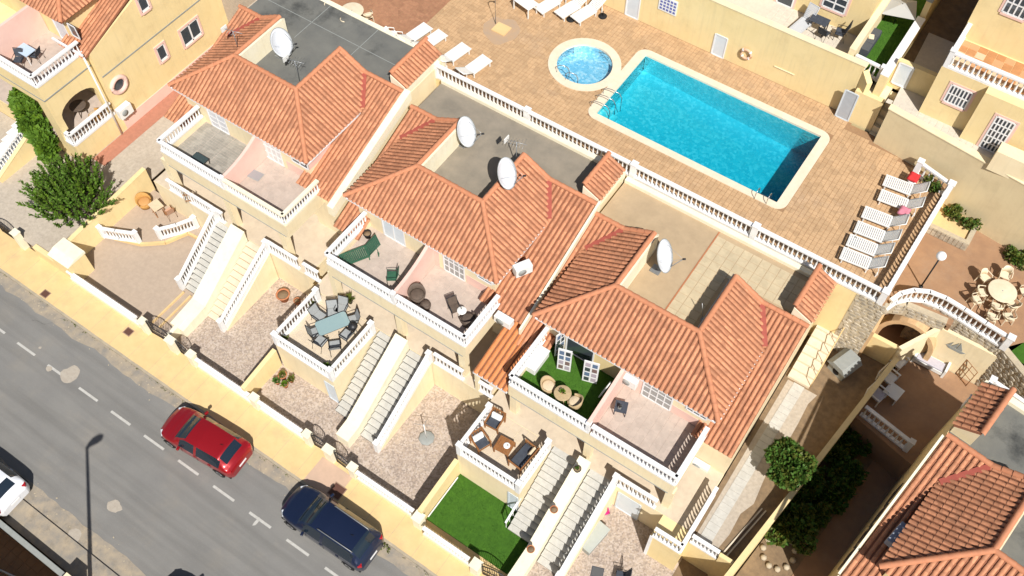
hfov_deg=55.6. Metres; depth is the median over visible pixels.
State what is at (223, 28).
tv antenna
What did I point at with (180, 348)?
iron gate
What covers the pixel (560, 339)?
door leaf
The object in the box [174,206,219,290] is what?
balustrade
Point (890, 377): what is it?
wooden armchair
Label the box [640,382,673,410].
balcony door
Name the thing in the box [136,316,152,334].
gate post
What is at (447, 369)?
balustrade
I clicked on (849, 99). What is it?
metal door
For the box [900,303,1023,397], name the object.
stone wall
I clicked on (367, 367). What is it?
stair
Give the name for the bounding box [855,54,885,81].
balustrade
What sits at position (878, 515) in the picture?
window
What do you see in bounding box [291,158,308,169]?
window
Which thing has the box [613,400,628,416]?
table
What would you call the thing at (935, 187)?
shrub
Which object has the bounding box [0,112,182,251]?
gravel path
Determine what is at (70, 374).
road patch
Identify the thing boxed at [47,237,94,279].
meter pillar
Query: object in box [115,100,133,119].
air conditioner
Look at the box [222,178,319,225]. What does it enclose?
balustrade
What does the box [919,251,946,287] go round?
globe lamp
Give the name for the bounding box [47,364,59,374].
lane dash
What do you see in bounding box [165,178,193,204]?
balustrade
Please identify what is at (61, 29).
balcony door
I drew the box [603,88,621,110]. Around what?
entry rail
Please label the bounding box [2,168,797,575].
ground
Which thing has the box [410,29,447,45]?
sun lounger
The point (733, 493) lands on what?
slab path
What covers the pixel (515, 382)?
balustrade
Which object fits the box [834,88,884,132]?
garden wall
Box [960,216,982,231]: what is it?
shrub
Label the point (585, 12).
sun lounger
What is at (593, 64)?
paddling pool
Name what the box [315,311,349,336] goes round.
glass table
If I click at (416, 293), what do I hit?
wicker chair
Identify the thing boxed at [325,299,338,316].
garden chair
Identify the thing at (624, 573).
garden chair
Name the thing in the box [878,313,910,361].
passage floor
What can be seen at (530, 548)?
plant pot
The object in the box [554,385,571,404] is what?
round table
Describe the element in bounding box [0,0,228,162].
terraced house
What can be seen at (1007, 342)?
balustrade
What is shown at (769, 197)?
pool ladder
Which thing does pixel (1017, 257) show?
shrub
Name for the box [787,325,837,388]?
side steps
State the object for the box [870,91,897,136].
garden steps
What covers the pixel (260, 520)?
lane dash
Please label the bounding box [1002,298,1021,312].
garden chair
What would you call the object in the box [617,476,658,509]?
balustrade
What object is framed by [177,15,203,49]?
window
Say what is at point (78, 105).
round table
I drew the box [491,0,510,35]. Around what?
pool shower
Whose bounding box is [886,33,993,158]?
walk
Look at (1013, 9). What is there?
window
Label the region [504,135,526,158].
tv antenna
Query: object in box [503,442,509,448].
plate
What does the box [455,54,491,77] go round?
sun lounger
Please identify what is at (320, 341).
garden chair
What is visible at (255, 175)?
door mat
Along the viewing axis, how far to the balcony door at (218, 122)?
53.88 m
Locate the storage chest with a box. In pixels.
[582,521,609,555]
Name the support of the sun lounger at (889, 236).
on the pool deck
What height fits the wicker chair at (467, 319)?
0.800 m
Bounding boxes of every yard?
[0,528,58,575]
[107,190,210,241]
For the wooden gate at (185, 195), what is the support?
attached to the balustrade at (174, 190)
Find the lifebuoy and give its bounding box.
[740,48,752,59]
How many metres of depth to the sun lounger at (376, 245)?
49.91 m
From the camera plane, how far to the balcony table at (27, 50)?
55.38 m
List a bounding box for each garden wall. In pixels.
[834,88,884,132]
[848,0,890,56]
[872,16,925,96]
[887,57,937,97]
[917,0,940,36]
[986,142,1023,181]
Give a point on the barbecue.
(353, 326)
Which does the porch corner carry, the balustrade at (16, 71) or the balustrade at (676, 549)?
the balustrade at (676, 549)
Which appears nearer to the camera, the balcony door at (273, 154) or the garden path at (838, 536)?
the garden path at (838, 536)
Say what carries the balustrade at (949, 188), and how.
on the pool deck
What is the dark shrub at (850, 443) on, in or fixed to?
on the garden at (779, 556)
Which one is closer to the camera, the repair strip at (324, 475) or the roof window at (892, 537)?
the roof window at (892, 537)
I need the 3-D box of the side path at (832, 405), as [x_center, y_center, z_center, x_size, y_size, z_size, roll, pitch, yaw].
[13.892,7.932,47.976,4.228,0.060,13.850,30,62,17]
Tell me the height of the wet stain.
0.001 m
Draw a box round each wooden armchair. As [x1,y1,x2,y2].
[469,427,491,454]
[484,407,505,433]
[864,382,889,406]
[875,362,900,384]
[889,357,909,373]
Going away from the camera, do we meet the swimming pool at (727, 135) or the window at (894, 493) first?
the window at (894, 493)
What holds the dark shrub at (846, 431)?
on the ground at (684, 568)
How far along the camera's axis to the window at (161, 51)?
60.19 m
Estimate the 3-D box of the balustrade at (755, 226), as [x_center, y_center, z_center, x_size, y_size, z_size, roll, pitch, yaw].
[6.677,-5.877,49.969,26.801,1.070,0.360,30,62,17]
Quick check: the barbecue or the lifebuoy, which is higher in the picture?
the lifebuoy
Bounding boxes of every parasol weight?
[566,14,574,22]
[598,11,606,18]
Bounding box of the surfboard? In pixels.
[598,382,610,397]
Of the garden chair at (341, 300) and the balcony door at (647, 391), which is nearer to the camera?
the balcony door at (647, 391)
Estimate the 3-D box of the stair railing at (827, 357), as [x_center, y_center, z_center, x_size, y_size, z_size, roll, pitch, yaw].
[16.135,3.431,49.498,0.060,2.224,3.160,30,62,17]
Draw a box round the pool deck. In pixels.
[330,0,946,305]
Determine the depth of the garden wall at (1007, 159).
46.88 m
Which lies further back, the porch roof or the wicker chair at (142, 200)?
the wicker chair at (142, 200)
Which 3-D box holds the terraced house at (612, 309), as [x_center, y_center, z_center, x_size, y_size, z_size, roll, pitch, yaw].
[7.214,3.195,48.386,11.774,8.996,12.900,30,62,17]
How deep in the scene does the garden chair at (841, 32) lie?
51.94 m
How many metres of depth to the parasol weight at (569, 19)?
56.73 m
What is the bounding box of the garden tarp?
[882,0,916,24]
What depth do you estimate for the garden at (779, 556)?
47.11 m
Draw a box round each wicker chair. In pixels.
[88,107,100,121]
[135,192,150,209]
[408,283,425,303]
[459,312,476,327]
[540,375,555,394]
[567,393,583,410]
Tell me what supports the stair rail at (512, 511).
attached to the terrace at (510, 429)
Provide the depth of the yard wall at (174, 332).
53.41 m
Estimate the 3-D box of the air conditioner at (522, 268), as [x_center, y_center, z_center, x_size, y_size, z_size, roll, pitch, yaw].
[0.517,-0.952,47.538,0.900,0.660,0.533,-22,60,-14]
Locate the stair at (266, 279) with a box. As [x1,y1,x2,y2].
[207,241,278,330]
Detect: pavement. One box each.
[0,229,506,575]
[1,499,117,575]
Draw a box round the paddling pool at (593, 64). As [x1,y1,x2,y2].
[548,38,620,91]
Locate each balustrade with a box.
[0,40,81,87]
[0,111,33,170]
[63,101,114,146]
[95,224,141,243]
[153,214,199,239]
[156,105,226,189]
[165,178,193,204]
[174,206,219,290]
[189,193,226,224]
[216,238,269,331]
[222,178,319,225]
[267,239,300,269]
[270,286,375,381]
[302,262,321,282]
[324,211,396,304]
[372,349,432,453]
[394,294,499,346]
[433,352,464,380]
[434,61,891,305]
[455,401,551,493]
[474,379,493,398]
[508,326,592,433]
[555,472,619,575]
[590,424,709,485]
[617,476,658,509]
[652,486,718,553]
[689,534,720,559]
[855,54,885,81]
[859,405,916,452]
[884,179,956,301]
[886,288,1016,350]
[913,157,948,194]
[943,22,1023,100]
[960,375,1023,408]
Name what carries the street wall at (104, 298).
on the yard floor at (138, 281)
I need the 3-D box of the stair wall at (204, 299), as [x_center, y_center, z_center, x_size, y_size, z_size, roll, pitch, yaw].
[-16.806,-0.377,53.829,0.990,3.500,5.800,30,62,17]
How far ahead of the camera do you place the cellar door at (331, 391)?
50.92 m
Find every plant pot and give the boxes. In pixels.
[276,288,289,302]
[293,297,300,305]
[363,229,371,238]
[527,545,534,552]
[550,505,557,513]
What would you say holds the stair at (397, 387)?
on the yard floor at (405, 465)
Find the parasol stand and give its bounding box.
[414,418,434,445]
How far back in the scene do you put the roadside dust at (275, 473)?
52.53 m
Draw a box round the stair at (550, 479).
[508,446,575,542]
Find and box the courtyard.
[858,361,977,461]
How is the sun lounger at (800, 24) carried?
on the patio
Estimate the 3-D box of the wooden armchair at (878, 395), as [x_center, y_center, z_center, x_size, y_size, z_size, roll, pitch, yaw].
[18.481,5.333,49.149,0.860,0.888,0.860,-36,64,-21]
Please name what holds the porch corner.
on the yard floor at (622, 543)
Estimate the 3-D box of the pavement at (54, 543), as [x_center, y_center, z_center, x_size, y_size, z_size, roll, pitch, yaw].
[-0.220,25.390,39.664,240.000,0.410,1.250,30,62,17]
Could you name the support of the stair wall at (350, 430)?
on the yard floor at (405, 465)
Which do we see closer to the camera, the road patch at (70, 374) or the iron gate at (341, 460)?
the iron gate at (341, 460)
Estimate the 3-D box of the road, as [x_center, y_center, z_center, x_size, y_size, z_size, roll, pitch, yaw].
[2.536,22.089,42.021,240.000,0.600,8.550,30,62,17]
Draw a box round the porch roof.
[473,321,527,393]
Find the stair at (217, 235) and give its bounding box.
[185,222,227,293]
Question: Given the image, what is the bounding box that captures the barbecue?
[348,322,357,333]
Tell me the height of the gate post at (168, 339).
1.300 m
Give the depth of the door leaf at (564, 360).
46.29 m
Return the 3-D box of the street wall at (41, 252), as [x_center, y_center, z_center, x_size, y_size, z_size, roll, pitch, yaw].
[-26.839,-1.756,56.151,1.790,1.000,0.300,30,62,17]
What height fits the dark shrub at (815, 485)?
1.879 m
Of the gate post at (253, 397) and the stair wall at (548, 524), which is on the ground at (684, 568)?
the stair wall at (548, 524)
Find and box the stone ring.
[760,534,796,572]
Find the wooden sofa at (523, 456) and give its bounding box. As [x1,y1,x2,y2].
[507,439,539,474]
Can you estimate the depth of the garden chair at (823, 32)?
51.79 m
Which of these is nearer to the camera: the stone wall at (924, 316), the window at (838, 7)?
the stone wall at (924, 316)
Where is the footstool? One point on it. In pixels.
(425, 305)
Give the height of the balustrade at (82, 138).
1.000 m
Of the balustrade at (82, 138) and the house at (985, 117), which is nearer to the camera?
the house at (985, 117)
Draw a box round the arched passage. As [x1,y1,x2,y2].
[857,302,953,360]
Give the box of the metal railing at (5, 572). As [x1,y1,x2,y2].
[0,569,14,575]
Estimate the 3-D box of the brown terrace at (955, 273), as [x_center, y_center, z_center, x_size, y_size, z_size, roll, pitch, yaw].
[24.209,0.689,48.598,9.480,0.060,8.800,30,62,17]
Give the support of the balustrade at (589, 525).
on the stair at (574, 519)
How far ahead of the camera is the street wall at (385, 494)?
48.24 m
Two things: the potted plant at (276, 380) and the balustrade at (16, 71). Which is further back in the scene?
the balustrade at (16, 71)
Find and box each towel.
[897,205,910,214]
[906,171,920,182]
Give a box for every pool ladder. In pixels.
[557,65,577,82]
[754,188,771,203]
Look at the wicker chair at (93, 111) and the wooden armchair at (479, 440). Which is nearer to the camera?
the wooden armchair at (479, 440)
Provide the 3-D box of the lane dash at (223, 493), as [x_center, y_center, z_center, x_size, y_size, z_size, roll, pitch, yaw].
[-14.580,10.383,49.050,1.420,0.001,0.140,30,62,17]
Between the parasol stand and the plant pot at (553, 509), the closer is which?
the plant pot at (553, 509)
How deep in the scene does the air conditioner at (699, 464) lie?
47.01 m
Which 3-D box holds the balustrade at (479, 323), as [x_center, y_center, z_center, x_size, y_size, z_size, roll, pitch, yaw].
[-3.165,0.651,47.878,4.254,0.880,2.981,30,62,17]
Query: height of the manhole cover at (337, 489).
0.013 m
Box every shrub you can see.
[6,87,61,162]
[764,501,832,555]
[780,486,811,520]
[800,465,839,506]
[813,473,856,515]
[822,444,850,464]
[829,450,869,486]
[830,431,871,460]
[841,425,851,441]
[922,174,941,192]
[942,203,965,221]
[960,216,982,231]
[1002,245,1023,270]
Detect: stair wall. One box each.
[0,137,35,182]
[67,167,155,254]
[170,224,247,337]
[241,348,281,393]
[336,333,408,447]
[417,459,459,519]
[507,456,590,575]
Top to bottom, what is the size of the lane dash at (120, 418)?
0.001 m
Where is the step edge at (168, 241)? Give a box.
[105,232,203,246]
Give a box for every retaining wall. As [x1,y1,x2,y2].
[599,0,871,109]
[681,540,717,573]
[873,104,1023,250]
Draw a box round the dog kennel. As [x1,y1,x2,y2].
[827,348,861,380]
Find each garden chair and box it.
[11,47,27,66]
[28,46,42,63]
[162,205,177,220]
[305,325,324,337]
[307,302,326,320]
[308,333,327,350]
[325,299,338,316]
[328,338,341,354]
[333,295,349,312]
[338,326,355,344]
[347,308,361,326]
[362,10,374,22]
[386,266,399,284]
[446,295,461,317]
[616,568,632,575]
[815,26,831,41]
[832,20,852,43]
[965,292,983,309]
[972,285,987,300]
[974,268,992,287]
[984,309,1000,324]
[986,299,1004,314]
[997,265,1013,281]
[998,311,1016,325]
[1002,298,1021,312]
[1017,285,1023,300]
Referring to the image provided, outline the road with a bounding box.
[0,281,423,575]
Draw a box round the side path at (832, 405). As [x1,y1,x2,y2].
[690,335,884,565]
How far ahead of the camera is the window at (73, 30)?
55.15 m
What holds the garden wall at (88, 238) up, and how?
on the ground at (684, 568)
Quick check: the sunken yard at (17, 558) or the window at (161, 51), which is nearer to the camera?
the sunken yard at (17, 558)
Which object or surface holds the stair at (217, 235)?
on the yard floor at (138, 281)
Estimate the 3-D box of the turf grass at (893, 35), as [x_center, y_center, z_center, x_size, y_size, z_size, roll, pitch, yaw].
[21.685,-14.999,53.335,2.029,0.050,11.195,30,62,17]
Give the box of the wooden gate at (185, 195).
[181,191,195,203]
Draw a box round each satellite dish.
[270,27,296,59]
[457,116,483,148]
[497,157,525,189]
[649,238,685,275]
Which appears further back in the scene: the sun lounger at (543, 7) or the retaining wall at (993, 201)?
the sun lounger at (543, 7)
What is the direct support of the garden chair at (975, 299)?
on the brown terrace at (955, 273)
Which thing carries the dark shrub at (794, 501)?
on the garden at (779, 556)
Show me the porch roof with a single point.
(501, 358)
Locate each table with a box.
[17,43,39,64]
[69,99,88,118]
[148,199,163,217]
[191,152,209,164]
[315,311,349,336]
[342,2,363,15]
[457,306,466,316]
[493,435,515,458]
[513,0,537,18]
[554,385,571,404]
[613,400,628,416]
[806,13,830,36]
[883,381,904,405]
[986,279,1016,304]
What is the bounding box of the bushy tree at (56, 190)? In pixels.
[16,152,117,228]
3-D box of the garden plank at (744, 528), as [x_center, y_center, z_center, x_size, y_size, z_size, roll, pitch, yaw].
[10.816,11.455,45.637,0.070,0.060,3.150,40,65,22]
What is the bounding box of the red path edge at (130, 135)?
[93,90,178,165]
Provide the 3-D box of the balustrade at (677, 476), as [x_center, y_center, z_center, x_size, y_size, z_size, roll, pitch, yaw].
[6.316,6.613,44.590,4.518,0.880,3.015,30,62,17]
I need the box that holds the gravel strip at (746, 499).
[694,380,816,552]
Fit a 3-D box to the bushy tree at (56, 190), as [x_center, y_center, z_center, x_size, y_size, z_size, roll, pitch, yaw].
[-25.360,-5.558,55.598,5.400,4.189,5.098,30,62,17]
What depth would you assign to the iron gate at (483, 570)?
45.77 m
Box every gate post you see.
[9,228,30,249]
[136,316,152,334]
[163,334,181,354]
[184,349,197,367]
[247,392,260,410]
[300,428,314,446]
[321,443,336,463]
[346,461,358,479]
[411,510,425,530]
[468,556,483,575]
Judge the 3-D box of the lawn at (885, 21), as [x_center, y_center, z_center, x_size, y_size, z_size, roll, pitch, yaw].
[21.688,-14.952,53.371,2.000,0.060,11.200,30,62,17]
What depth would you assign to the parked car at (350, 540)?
46.53 m
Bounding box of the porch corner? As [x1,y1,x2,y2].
[643,515,692,570]
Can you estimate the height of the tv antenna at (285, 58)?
1.650 m
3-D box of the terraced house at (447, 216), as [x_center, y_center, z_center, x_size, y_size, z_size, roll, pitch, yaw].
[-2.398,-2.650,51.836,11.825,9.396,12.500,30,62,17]
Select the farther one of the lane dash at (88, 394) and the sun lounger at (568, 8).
the sun lounger at (568, 8)
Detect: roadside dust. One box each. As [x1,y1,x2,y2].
[0,272,431,575]
[0,458,145,575]
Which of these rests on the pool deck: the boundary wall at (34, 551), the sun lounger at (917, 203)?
the sun lounger at (917, 203)
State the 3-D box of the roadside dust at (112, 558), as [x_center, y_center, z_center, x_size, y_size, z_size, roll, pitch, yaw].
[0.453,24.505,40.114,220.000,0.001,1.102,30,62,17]
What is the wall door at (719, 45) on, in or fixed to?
in the retaining wall at (811, 68)
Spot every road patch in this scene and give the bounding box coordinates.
[60,365,79,382]
[68,528,81,541]
[107,500,121,512]
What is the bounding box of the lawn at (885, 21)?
[859,0,925,80]
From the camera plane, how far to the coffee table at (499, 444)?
47.23 m
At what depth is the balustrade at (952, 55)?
46.12 m
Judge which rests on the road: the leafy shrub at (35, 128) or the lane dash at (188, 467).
the lane dash at (188, 467)
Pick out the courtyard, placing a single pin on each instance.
(924, 408)
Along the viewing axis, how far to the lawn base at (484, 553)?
48.18 m
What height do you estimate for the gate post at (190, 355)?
1.300 m
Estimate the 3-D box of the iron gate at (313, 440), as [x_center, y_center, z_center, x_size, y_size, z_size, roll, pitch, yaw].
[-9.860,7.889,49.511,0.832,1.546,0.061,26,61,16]
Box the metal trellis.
[955,359,977,385]
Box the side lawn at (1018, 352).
[1012,343,1023,363]
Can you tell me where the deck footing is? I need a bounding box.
[436,79,879,353]
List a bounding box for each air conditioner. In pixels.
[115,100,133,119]
[494,310,513,329]
[512,259,532,277]
[622,373,638,389]
[692,457,709,471]
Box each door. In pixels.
[52,19,68,38]
[206,109,229,134]
[263,142,284,166]
[324,381,338,402]
[381,220,405,246]
[443,256,464,280]
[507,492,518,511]
[565,337,594,361]
[614,492,641,519]
[624,0,640,19]
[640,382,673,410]
[711,33,727,58]
[774,0,796,8]
[834,89,858,120]
[891,62,914,88]
[976,113,1020,153]
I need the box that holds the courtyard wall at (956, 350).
[889,327,997,383]
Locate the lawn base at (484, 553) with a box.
[426,474,527,574]
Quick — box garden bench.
[910,352,950,377]
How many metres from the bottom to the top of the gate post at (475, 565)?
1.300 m
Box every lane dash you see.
[16,342,35,355]
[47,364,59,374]
[78,387,97,401]
[111,411,130,425]
[143,435,164,449]
[178,460,198,475]
[213,485,233,501]
[249,511,270,528]
[286,539,309,555]
[324,567,337,575]
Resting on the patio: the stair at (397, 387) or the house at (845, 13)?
the house at (845, 13)
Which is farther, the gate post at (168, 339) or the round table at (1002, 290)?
the gate post at (168, 339)
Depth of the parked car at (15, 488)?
47.98 m
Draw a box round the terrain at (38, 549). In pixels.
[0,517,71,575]
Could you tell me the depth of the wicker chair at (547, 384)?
46.27 m
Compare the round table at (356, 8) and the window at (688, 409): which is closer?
the window at (688, 409)
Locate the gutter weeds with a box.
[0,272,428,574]
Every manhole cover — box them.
[39,289,50,298]
[122,327,133,336]
[327,482,346,500]
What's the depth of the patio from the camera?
53.22 m
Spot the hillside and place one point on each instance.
(893, 89)
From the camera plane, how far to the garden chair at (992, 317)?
47.50 m
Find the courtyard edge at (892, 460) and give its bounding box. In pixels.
[847,414,913,480]
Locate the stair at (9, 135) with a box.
[0,121,22,168]
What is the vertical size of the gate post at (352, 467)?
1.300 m
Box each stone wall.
[833,294,888,353]
[883,302,947,330]
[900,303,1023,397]
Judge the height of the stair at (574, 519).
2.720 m
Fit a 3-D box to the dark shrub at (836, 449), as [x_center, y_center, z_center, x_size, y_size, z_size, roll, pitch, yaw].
[16.044,8.135,49.272,1.568,1.761,2.444,-17,59,-11]
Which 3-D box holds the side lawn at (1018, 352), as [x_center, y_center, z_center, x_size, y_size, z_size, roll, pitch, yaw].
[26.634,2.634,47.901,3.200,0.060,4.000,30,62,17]
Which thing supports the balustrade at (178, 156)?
on the terraced house at (332, 119)
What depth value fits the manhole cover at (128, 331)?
53.95 m
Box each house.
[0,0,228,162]
[154,0,444,299]
[316,77,625,412]
[490,176,836,529]
[774,0,881,35]
[828,380,1023,575]
[918,0,1023,153]
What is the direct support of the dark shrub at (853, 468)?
on the garden at (779, 556)
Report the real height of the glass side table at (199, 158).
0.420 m
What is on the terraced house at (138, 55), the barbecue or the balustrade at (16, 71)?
the balustrade at (16, 71)
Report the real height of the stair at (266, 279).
2.720 m
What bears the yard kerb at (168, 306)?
on the yard floor at (138, 281)
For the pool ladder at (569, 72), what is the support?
attached to the paddling pool at (593, 64)
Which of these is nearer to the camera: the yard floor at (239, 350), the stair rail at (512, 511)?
the stair rail at (512, 511)
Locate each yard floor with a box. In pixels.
[84,236,205,335]
[161,278,311,386]
[256,355,481,510]
[527,504,681,575]
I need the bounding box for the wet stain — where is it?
[483,17,519,44]
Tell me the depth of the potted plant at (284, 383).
51.84 m
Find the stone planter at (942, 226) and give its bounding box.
[926,204,978,250]
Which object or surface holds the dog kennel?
on the side path at (832, 405)
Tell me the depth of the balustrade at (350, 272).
48.92 m
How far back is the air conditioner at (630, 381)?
45.64 m
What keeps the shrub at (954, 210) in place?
in the stone planter at (942, 226)
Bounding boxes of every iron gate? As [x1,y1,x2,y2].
[0,221,13,238]
[145,321,167,338]
[174,341,186,353]
[310,435,324,447]
[333,451,348,469]
[482,566,503,575]
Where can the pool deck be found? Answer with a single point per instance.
(835, 194)
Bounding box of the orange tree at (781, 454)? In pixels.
[763,436,818,490]
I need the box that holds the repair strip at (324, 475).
[303,457,351,499]
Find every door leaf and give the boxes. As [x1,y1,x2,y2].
[554,333,564,355]
[557,348,572,371]
[582,360,599,383]
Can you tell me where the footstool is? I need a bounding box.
[420,300,430,310]
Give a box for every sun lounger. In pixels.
[338,234,380,264]
[395,22,432,40]
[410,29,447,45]
[441,42,471,67]
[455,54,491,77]
[534,0,565,16]
[554,0,586,21]
[570,0,605,25]
[789,2,819,32]
[839,247,889,276]
[846,234,895,257]
[853,220,902,243]
[861,206,909,230]
[877,189,925,217]
[882,174,930,198]
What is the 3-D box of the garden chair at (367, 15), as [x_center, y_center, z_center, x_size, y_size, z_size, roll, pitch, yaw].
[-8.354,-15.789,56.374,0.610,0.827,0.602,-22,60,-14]
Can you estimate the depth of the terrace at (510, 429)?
47.77 m
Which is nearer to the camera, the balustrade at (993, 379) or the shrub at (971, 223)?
the balustrade at (993, 379)
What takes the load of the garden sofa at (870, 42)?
on the lawn at (885, 21)
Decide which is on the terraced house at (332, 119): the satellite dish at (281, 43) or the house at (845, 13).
the satellite dish at (281, 43)
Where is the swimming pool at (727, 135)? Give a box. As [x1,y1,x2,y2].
[588,49,829,208]
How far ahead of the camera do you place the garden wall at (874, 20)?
51.05 m
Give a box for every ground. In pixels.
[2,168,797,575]
[222,0,255,21]
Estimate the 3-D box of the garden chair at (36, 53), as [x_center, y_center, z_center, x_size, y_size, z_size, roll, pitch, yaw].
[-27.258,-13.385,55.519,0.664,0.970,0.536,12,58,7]
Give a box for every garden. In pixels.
[736,454,872,575]
[904,0,978,62]
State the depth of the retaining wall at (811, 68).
53.03 m
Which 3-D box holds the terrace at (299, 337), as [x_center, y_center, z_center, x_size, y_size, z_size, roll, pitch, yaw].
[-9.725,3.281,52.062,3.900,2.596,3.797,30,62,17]
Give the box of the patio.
[725,0,856,53]
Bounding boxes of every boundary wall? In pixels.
[0,519,64,575]
[724,357,899,575]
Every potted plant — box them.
[272,377,279,384]
[278,370,286,379]
[280,379,288,388]
[288,374,294,382]
[346,291,355,303]
[573,464,581,472]
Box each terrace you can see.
[276,295,378,402]
[457,410,552,511]
[886,231,1023,345]
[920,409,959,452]
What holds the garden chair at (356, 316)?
on the terrace at (299, 337)
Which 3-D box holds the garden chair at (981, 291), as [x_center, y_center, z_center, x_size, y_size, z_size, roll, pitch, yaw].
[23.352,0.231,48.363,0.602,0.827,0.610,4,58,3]
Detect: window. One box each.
[66,23,80,39]
[134,0,152,15]
[153,40,170,64]
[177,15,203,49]
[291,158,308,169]
[477,275,491,284]
[685,407,706,420]
[819,0,851,16]
[869,503,888,526]
[883,483,902,506]
[884,521,905,547]
[940,81,977,111]
[998,0,1023,22]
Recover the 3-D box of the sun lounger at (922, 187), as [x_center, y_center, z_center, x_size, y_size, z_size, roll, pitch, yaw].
[20.145,-5.268,49.671,2.085,1.005,0.777,24,61,14]
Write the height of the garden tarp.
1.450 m
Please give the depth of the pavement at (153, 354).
51.67 m
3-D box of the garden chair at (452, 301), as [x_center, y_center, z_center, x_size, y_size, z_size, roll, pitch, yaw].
[-2.864,0.913,48.162,0.536,0.970,0.664,-22,60,-14]
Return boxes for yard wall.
[164,313,188,338]
[708,553,733,575]
[862,333,898,364]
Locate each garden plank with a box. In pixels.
[722,508,762,553]
[726,510,765,555]
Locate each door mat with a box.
[247,170,263,180]
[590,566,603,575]
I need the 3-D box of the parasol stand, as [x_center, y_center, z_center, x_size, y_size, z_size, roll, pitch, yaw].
[-4.455,7.380,50.000,0.861,1.502,0.921,-29,62,-17]
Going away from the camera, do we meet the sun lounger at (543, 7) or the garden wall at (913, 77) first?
the garden wall at (913, 77)
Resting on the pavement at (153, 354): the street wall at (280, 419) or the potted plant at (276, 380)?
the street wall at (280, 419)
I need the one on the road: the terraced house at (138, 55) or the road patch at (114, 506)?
the road patch at (114, 506)
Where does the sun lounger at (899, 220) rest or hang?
on the pool deck
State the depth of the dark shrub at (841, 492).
47.82 m
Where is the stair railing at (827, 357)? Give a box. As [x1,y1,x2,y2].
[809,328,843,387]
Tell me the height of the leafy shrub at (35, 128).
3.278 m
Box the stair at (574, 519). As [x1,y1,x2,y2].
[537,469,616,575]
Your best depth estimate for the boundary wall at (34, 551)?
46.68 m
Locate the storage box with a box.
[525,345,549,374]
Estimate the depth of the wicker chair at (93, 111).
58.89 m
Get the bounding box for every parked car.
[0,462,30,517]
[160,406,253,478]
[281,485,383,572]
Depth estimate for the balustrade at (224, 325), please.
53.44 m
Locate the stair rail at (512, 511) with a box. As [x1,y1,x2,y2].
[505,498,521,526]
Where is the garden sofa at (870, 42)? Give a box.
[858,28,881,56]
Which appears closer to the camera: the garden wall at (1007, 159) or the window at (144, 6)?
the garden wall at (1007, 159)
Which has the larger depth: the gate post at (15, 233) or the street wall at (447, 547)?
the gate post at (15, 233)
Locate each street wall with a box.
[32,244,58,269]
[66,271,140,327]
[194,357,251,404]
[257,400,303,440]
[355,470,414,516]
[422,526,470,566]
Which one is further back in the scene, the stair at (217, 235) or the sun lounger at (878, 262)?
the stair at (217, 235)
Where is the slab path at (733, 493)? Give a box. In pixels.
[700,382,803,543]
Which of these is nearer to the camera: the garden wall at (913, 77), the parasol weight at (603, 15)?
the garden wall at (913, 77)
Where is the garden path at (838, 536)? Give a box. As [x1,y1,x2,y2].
[792,460,896,575]
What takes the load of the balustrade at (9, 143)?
on the stair at (9, 135)
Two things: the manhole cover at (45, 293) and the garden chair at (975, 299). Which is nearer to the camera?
the garden chair at (975, 299)
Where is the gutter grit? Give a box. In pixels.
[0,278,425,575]
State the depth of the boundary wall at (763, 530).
46.68 m
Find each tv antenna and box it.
[220,24,241,46]
[282,54,304,80]
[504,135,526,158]
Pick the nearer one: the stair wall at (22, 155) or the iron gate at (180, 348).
the iron gate at (180, 348)
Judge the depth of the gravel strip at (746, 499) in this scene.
47.28 m
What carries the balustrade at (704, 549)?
on the side path at (832, 405)
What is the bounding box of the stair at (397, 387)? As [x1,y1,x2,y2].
[361,350,433,450]
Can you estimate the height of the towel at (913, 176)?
0.163 m
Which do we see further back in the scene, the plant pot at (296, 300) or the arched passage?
the plant pot at (296, 300)
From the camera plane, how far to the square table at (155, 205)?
57.44 m
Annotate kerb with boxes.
[0,268,437,575]
[151,292,184,324]
[158,295,191,327]
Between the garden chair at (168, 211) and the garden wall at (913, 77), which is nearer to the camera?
the garden wall at (913, 77)
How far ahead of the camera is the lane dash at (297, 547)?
47.57 m
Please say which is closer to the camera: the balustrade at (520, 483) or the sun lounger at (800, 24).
the balustrade at (520, 483)
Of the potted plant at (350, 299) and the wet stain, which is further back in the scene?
the wet stain
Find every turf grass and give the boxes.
[869,0,923,72]
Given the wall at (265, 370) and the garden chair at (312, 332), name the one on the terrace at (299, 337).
the garden chair at (312, 332)
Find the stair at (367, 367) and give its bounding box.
[335,331,391,417]
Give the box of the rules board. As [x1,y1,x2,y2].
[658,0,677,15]

